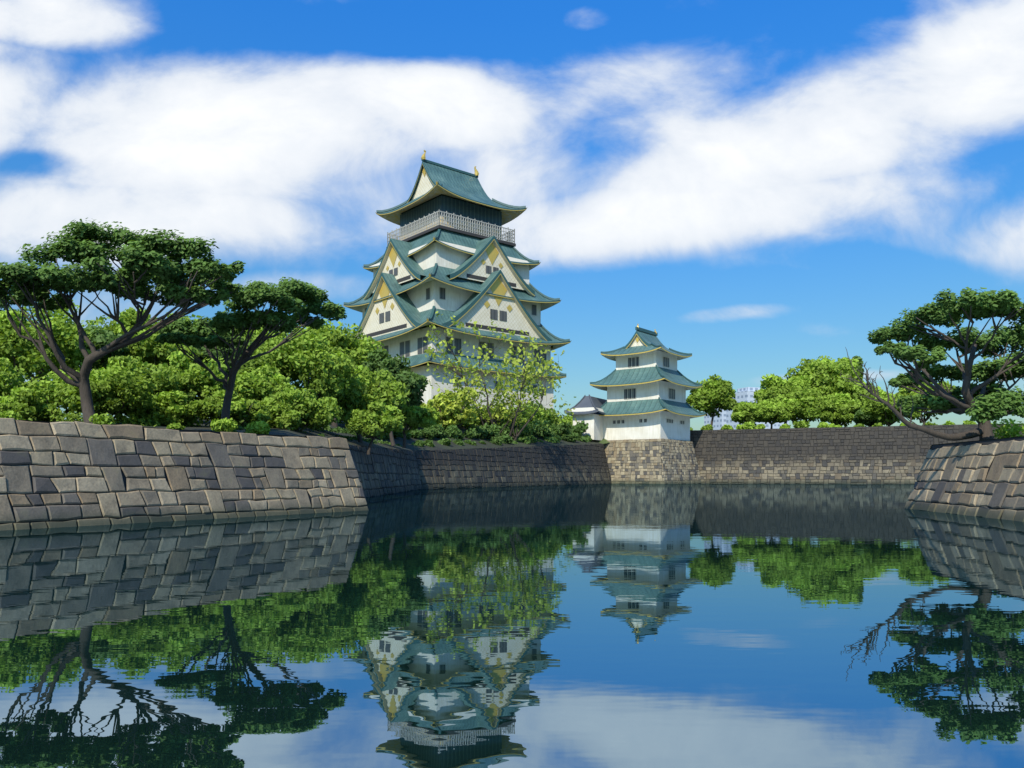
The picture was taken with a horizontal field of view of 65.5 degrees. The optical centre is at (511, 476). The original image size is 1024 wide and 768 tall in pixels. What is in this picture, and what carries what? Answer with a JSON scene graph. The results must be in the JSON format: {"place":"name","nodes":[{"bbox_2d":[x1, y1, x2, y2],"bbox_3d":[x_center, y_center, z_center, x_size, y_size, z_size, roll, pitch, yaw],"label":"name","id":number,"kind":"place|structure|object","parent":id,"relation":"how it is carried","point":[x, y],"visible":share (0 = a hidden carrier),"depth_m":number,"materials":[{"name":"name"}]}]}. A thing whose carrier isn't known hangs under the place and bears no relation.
{"place":"outdoors","nodes":[
{"label":"outdoors","id":0,"kind":"place"},
{"bbox_2d":[0,483,1023,767],"bbox_3d":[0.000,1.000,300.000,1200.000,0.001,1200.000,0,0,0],"label":"moat water","id":1,"kind":"structure","parent":0,"point":[716,625],"depth_m":5.04,"materials":[{"name":"blue liquid"}]},
{"bbox_2d":[0,0,1023,429],"label":"sky","id":2,"kind":"structure","parent":0,"point":[762,187],"materials":[{"name":"blue"}]},
{"bbox_2d":[25,418,1023,450],"bbox_3d":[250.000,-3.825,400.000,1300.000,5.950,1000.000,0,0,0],"label":"land banks","id":3,"kind":"object","parent":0,"point":[287,432],"visible":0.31,"depth_m":66.23,"materials":[{"name":"green plant"}]},
{"bbox_2d":[0,301,26,365],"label":"tree","id":4,"kind":"object","parent":3,"relation":"on","point":[2,307],"visible":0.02,"depth_m":50.30,"materials":[{"name":"green plant"}]},
{"bbox_2d":[0,357,46,403],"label":"tree","id":5,"kind":"object","parent":3,"relation":"on","point":[9,376],"visible":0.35,"depth_m":29.43,"materials":[{"name":"green plant"}]},
{"bbox_2d":[0,386,64,420],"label":"tree","id":6,"kind":"object","parent":3,"relation":"on","point":[25,403],"visible":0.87,"depth_m":26.58,"materials":[{"name":"green plant"}]},
{"bbox_2d":[4,368,79,419],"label":"tree","id":7,"kind":"object","parent":3,"relation":"on","point":[47,385],"visible":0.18,"depth_m":29.91,"materials":[{"name":"green plant"}]},
{"bbox_2d":[0,308,91,381],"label":"tree","id":8,"kind":"object","parent":3,"relation":"on","point":[16,349],"visible":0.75,"depth_m":35.27,"materials":[{"name":"green plant"}]},
{"bbox_2d":[19,294,106,381],"bbox_3d":[-30.342,-6.794,51.893,9.437,9.799,9.088,0,0,0],"label":"tree","id":9,"kind":"object","parent":3,"relation":"on","point":[61,314],"visible":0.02,"depth_m":50.85,"materials":[{"name":"green plant"}]},
{"bbox_2d":[54,321,135,370],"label":"tree","id":10,"kind":"object","parent":3,"relation":"on","point":[101,338],"visible":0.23,"depth_m":41.28,"materials":[{"name":"green plant"}]},
{"bbox_2d":[54,365,157,422],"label":"tree","id":11,"kind":"object","parent":3,"relation":"on","point":[133,394],"visible":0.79,"depth_m":27.43,"materials":[{"name":"green plant"}]},
{"bbox_2d":[24,410,208,426],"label":"shrubs","id":12,"kind":"object","parent":3,"relation":"on","point":[69,418],"depth_m":28.01,"materials":[{"name":"green plant"}]},
{"bbox_2d":[0,218,245,423],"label":"pine","id":13,"kind":"object","parent":3,"relation":"on","point":[141,257],"visible":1,"depth_m":20.45,"materials":[{"name":"green plant"}]},
{"bbox_2d":[0,410,270,433],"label":"shrubs","id":14,"kind":"object","parent":3,"relation":"on","point":[258,427],"depth_m":22.00,"materials":[{"name":"green plant"}]},
{"bbox_2d":[92,307,188,370],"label":"tree","id":15,"kind":"object","parent":3,"relation":"on","point":[127,318],"visible":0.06,"depth_m":51.66,"materials":[{"name":"green plant"}]},
{"bbox_2d":[91,355,199,416],"bbox_3d":[-15.660,-3.044,32.877,4.875,4.013,4.218,0,0,-33],"label":"tree","id":16,"kind":"object","parent":3,"relation":"on","point":[170,381],"visible":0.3,"depth_m":32.25,"materials":[{"name":"green plant"}]},
{"bbox_2d":[124,329,202,369],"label":"tree","id":17,"kind":"object","parent":3,"relation":"on","point":[150,350],"visible":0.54,"depth_m":42.54,"materials":[{"name":"green plant"}]},
{"bbox_2d":[126,390,207,426],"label":"tree","id":18,"kind":"object","parent":3,"relation":"on","point":[169,408],"visible":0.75,"depth_m":29.35,"materials":[{"name":"green plant"}]},
{"bbox_2d":[150,351,251,419],"bbox_3d":[-13.918,-3.269,35.148,4.635,4.414,3.758,0,0,0],"label":"tree","id":19,"kind":"object","parent":3,"relation":"on","point":[202,382],"visible":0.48,"depth_m":34.03,"materials":[{"name":"green plant"}]},
{"bbox_2d":[183,340,254,376],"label":"tree","id":20,"kind":"object","parent":3,"relation":"on","point":[205,353],"visible":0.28,"depth_m":44.69,"materials":[{"name":"green plant"}]},
{"bbox_2d":[197,390,272,426],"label":"tree","id":21,"kind":"object","parent":3,"relation":"on","point":[243,410],"visible":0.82,"depth_m":30.78,"materials":[{"name":"green plant"}]},
{"bbox_2d":[186,314,297,372],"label":"tree","id":22,"kind":"object","parent":3,"relation":"on","point":[255,334],"visible":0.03,"depth_m":54.35,"materials":[{"name":"green plant"}]},
{"bbox_2d":[154,276,346,418],"bbox_3d":[-8.698,-3.920,25.416,6.430,5.509,5.212,0,0,0],"label":"pine","id":23,"kind":"object","parent":3,"relation":"on","point":[299,301],"visible":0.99,"depth_m":25.09,"materials":[{"name":"green plant"}]},
{"bbox_2d":[228,363,300,423],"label":"tree","id":24,"kind":"object","parent":3,"relation":"on","point":[265,381],"visible":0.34,"depth_m":35.96,"materials":[{"name":"green plant"}]},
{"bbox_2d":[251,387,343,432],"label":"tree","id":25,"kind":"object","parent":3,"relation":"on","point":[302,409],"visible":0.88,"depth_m":33.38,"materials":[{"name":"green plant"}]},
{"bbox_2d":[213,423,388,439],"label":"hedge bank","id":26,"kind":"structure","parent":3,"relation":"on","point":[338,429],"depth_m":50.16,"materials":[{"name":"green plant"}]},
{"bbox_2d":[237,325,369,428],"bbox_3d":[-10.773,-4.371,39.989,6.946,6.652,5.792,0,0,0],"label":"tree","id":27,"kind":"object","parent":3,"relation":"on","point":[308,357],"visible":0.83,"depth_m":38.32,"materials":[{"name":"green plant"}]},
{"bbox_2d":[230,429,401,449],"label":"bank shrubs","id":28,"kind":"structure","parent":3,"relation":"on","point":[363,439],"depth_m":48.53,"materials":[{"name":"green plant"}]},
{"bbox_2d":[293,319,386,426],"bbox_3d":[-13.534,-6.789,60.012,8.762,9.639,9.150,0,0,0],"label":"tree","id":29,"kind":"object","parent":3,"relation":"on","point":[350,343],"visible":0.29,"depth_m":57.34,"materials":[{"name":"green plant"}]},
{"bbox_2d":[317,365,410,442],"bbox_3d":[-8.434,-3.659,44.176,5.657,5.135,4.951,0,0,0],"label":"tree","id":30,"kind":"object","parent":3,"relation":"on","point":[383,389],"visible":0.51,"depth_m":43.23,"materials":[{"name":"green plant"}]},
{"bbox_2d":[342,400,405,454],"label":"tree","id":31,"kind":"object","parent":3,"relation":"on","point":[379,418],"visible":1,"depth_m":39.35,"materials":[{"name":"green plant"}]},
{"bbox_2d":[361,348,428,445],"bbox_3d":[-7.790,-5.165,51.832,4.709,6.393,3.778,0,0,0],"label":"tree","id":32,"kind":"object","parent":3,"relation":"on","point":[414,382],"visible":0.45,"depth_m":51.30,"materials":[{"name":"green plant"}]},
{"bbox_2d":[394,404,438,447],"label":"tree","id":33,"kind":"object","parent":3,"relation":"on","point":[419,416],"visible":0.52,"depth_m":55.05,"materials":[{"name":"green plant"}]},
{"bbox_2d":[337,402,561,427],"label":"hedge bank","id":34,"kind":"structure","parent":3,"relation":"on","point":[477,422],"depth_m":98.34,"materials":[{"name":"green plant"}]},
{"bbox_2d":[422,386,482,429],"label":"fresh tree","id":35,"kind":"object","parent":3,"relation":"on","point":[448,405],"visible":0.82,"depth_m":78.57,"materials":[{"name":"green plant"}]},
{"bbox_2d":[349,444,611,496],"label":"stone wall","id":36,"kind":"structure","parent":3,"relation":"on","point":[382,471],"depth_m":74.05,"materials":[{"name":"grey stone"}]},
{"bbox_2d":[380,419,588,439],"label":"hedge bank","id":37,"kind":"structure","parent":3,"relation":"on","point":[538,428],"depth_m":83.62,"materials":[{"name":"green plant"}]},
{"bbox_2d":[423,311,576,440],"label":"fresh tree","id":38,"kind":"object","parent":3,"relation":"on","point":[526,372],"visible":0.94,"depth_m":86.96,"materials":[{"name":"green plant"}]},
{"bbox_2d":[411,431,591,446],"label":"bank shrubs","id":39,"kind":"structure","parent":3,"relation":"on","point":[572,436],"depth_m":84.91,"materials":[{"name":"green plant"}]},
{"bbox_2d":[0,418,1023,530],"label":"stone walls","id":40,"kind":"structure","parent":3,"relation":"on","point":[55,474],"depth_m":18.58,"materials":[{"name":"grey stone"}]},
{"bbox_2d":[564,415,572,425],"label":"tree","id":41,"kind":"object","parent":3,"relation":"on","point":[569,419],"visible":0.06,"depth_m":128.07,"materials":[{"name":"green plant"}]},
{"bbox_2d":[564,395,606,439],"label":"small building","id":42,"kind":"structure","parent":3,"relation":"on","point":[585,406],"depth_m":111.03,"materials":[{"name":"paint"}]},
{"bbox_2d":[686,374,737,425],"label":"tree","id":43,"kind":"object","parent":3,"relation":"on","point":[712,395],"visible":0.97,"depth_m":147.50,"materials":[{"name":"green plant"}]},
{"bbox_2d":[731,401,768,424],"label":"tree","id":44,"kind":"object","parent":3,"relation":"on","point":[746,412],"visible":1,"depth_m":138.65,"materials":[{"name":"green plant"}]},
{"bbox_2d":[757,398,792,428],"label":"tree","id":45,"kind":"object","parent":3,"relation":"on","point":[777,411],"visible":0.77,"depth_m":147.95,"materials":[{"name":"green plant"}]},
{"bbox_2d":[753,373,822,423],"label":"tree","id":46,"kind":"object","parent":3,"relation":"on","point":[774,385],"visible":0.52,"depth_m":162.32,"materials":[{"name":"green plant"}]},
{"bbox_2d":[776,390,836,423],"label":"tree","id":47,"kind":"object","parent":3,"relation":"on","point":[811,405],"visible":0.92,"depth_m":147.16,"materials":[{"name":"green plant"}]},
{"bbox_2d":[784,355,863,395],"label":"tree","id":48,"kind":"object","parent":3,"relation":"on","point":[824,373],"visible":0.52,"depth_m":164.62,"materials":[{"name":"green plant"}]},
{"bbox_2d":[690,425,958,483],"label":"stone wall","id":49,"kind":"structure","parent":3,"relation":"on","point":[868,455],"depth_m":110.00,"materials":[{"name":"grey stone"}]},
{"bbox_2d":[819,393,861,426],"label":"tree","id":50,"kind":"object","parent":3,"relation":"on","point":[845,410],"visible":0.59,"depth_m":147.22,"materials":[{"name":"green plant"}]},
{"bbox_2d":[690,420,992,429],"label":"shrubs","id":51,"kind":"object","parent":3,"relation":"on","point":[798,424],"visible":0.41,"depth_m":120.20,"materials":[{"name":"green plant"}]},
{"bbox_2d":[844,355,864,426],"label":"tree","id":52,"kind":"object","parent":3,"relation":"on","point":[860,366],"visible":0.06,"depth_m":183.23,"materials":[{"name":"green plant"}]},
{"bbox_2d":[828,380,882,424],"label":"tree","id":53,"kind":"object","parent":3,"relation":"on","point":[853,390],"visible":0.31,"depth_m":157.70,"materials":[{"name":"green plant"}]},
{"bbox_2d":[853,407,893,426],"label":"tree","id":54,"kind":"object","parent":3,"relation":"on","point":[860,417],"visible":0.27,"depth_m":144.05,"materials":[{"name":"green plant"}]},
{"bbox_2d":[860,390,920,425],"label":"tree","id":55,"kind":"object","parent":3,"relation":"on","point":[885,414],"visible":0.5,"depth_m":133.62,"materials":[{"name":"green plant"}]},
{"bbox_2d":[895,381,962,422],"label":"tree","id":56,"kind":"object","parent":3,"relation":"on","point":[904,391],"visible":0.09,"depth_m":138.50,"materials":[{"name":"green plant"}]},
{"bbox_2d":[840,287,1023,440],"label":"pine","id":57,"kind":"object","parent":3,"relation":"on","point":[985,402],"visible":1,"depth_m":22.34,"materials":[{"name":"green plant"}]},
{"bbox_2d":[958,423,1023,441],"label":"stone wall","id":58,"kind":"structure","parent":3,"relation":"on","point":[965,427],"depth_m":103.79,"materials":[{"name":"grey stone"}]},
{"bbox_2d":[991,418,1023,438],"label":"wall shrubs","id":59,"kind":"object","parent":3,"relation":"on","point":[1015,429],"depth_m":25.14,"materials":[{"name":"green plant"}]},
{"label":"keep stone base","id":60,"kind":"object","parent":3,"relation":"on","visible":0},
{"bbox_2d":[343,150,570,408],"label":"castle keep","id":61,"kind":"structure","parent":60,"relation":"on","point":[448,253],"depth_m":149.60,"materials":[{"name":"paint"}]},
{"bbox_2d":[604,439,701,483],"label":"stone base","id":62,"kind":"object","parent":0,"point":[651,461],"depth_m":109.46,"materials":[{"name":"beige stone"}]},
{"bbox_2d":[590,324,705,440],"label":"corner turret","id":63,"kind":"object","parent":62,"relation":"on","point":[645,384],"visible":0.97,"depth_m":111.02,"materials":[{"name":"paint"}]},
{"bbox_2d":[704,409,725,429],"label":"city tower","id":64,"kind":"structure","parent":0,"point":[719,422],"depth_m":463.23,"materials":[{"name":"white concrete"}]},
{"bbox_2d":[726,387,770,428],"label":"city tower","id":65,"kind":"structure","parent":0,"point":[745,394],"depth_m":415.07,"materials":[{"name":"white concrete"}]},
{"bbox_2d":[773,421,788,428],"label":"city tower","id":66,"kind":"structure","parent":0,"point":[776,425],"depth_m":550.57,"materials":[{"name":"white concrete"}]}
]}

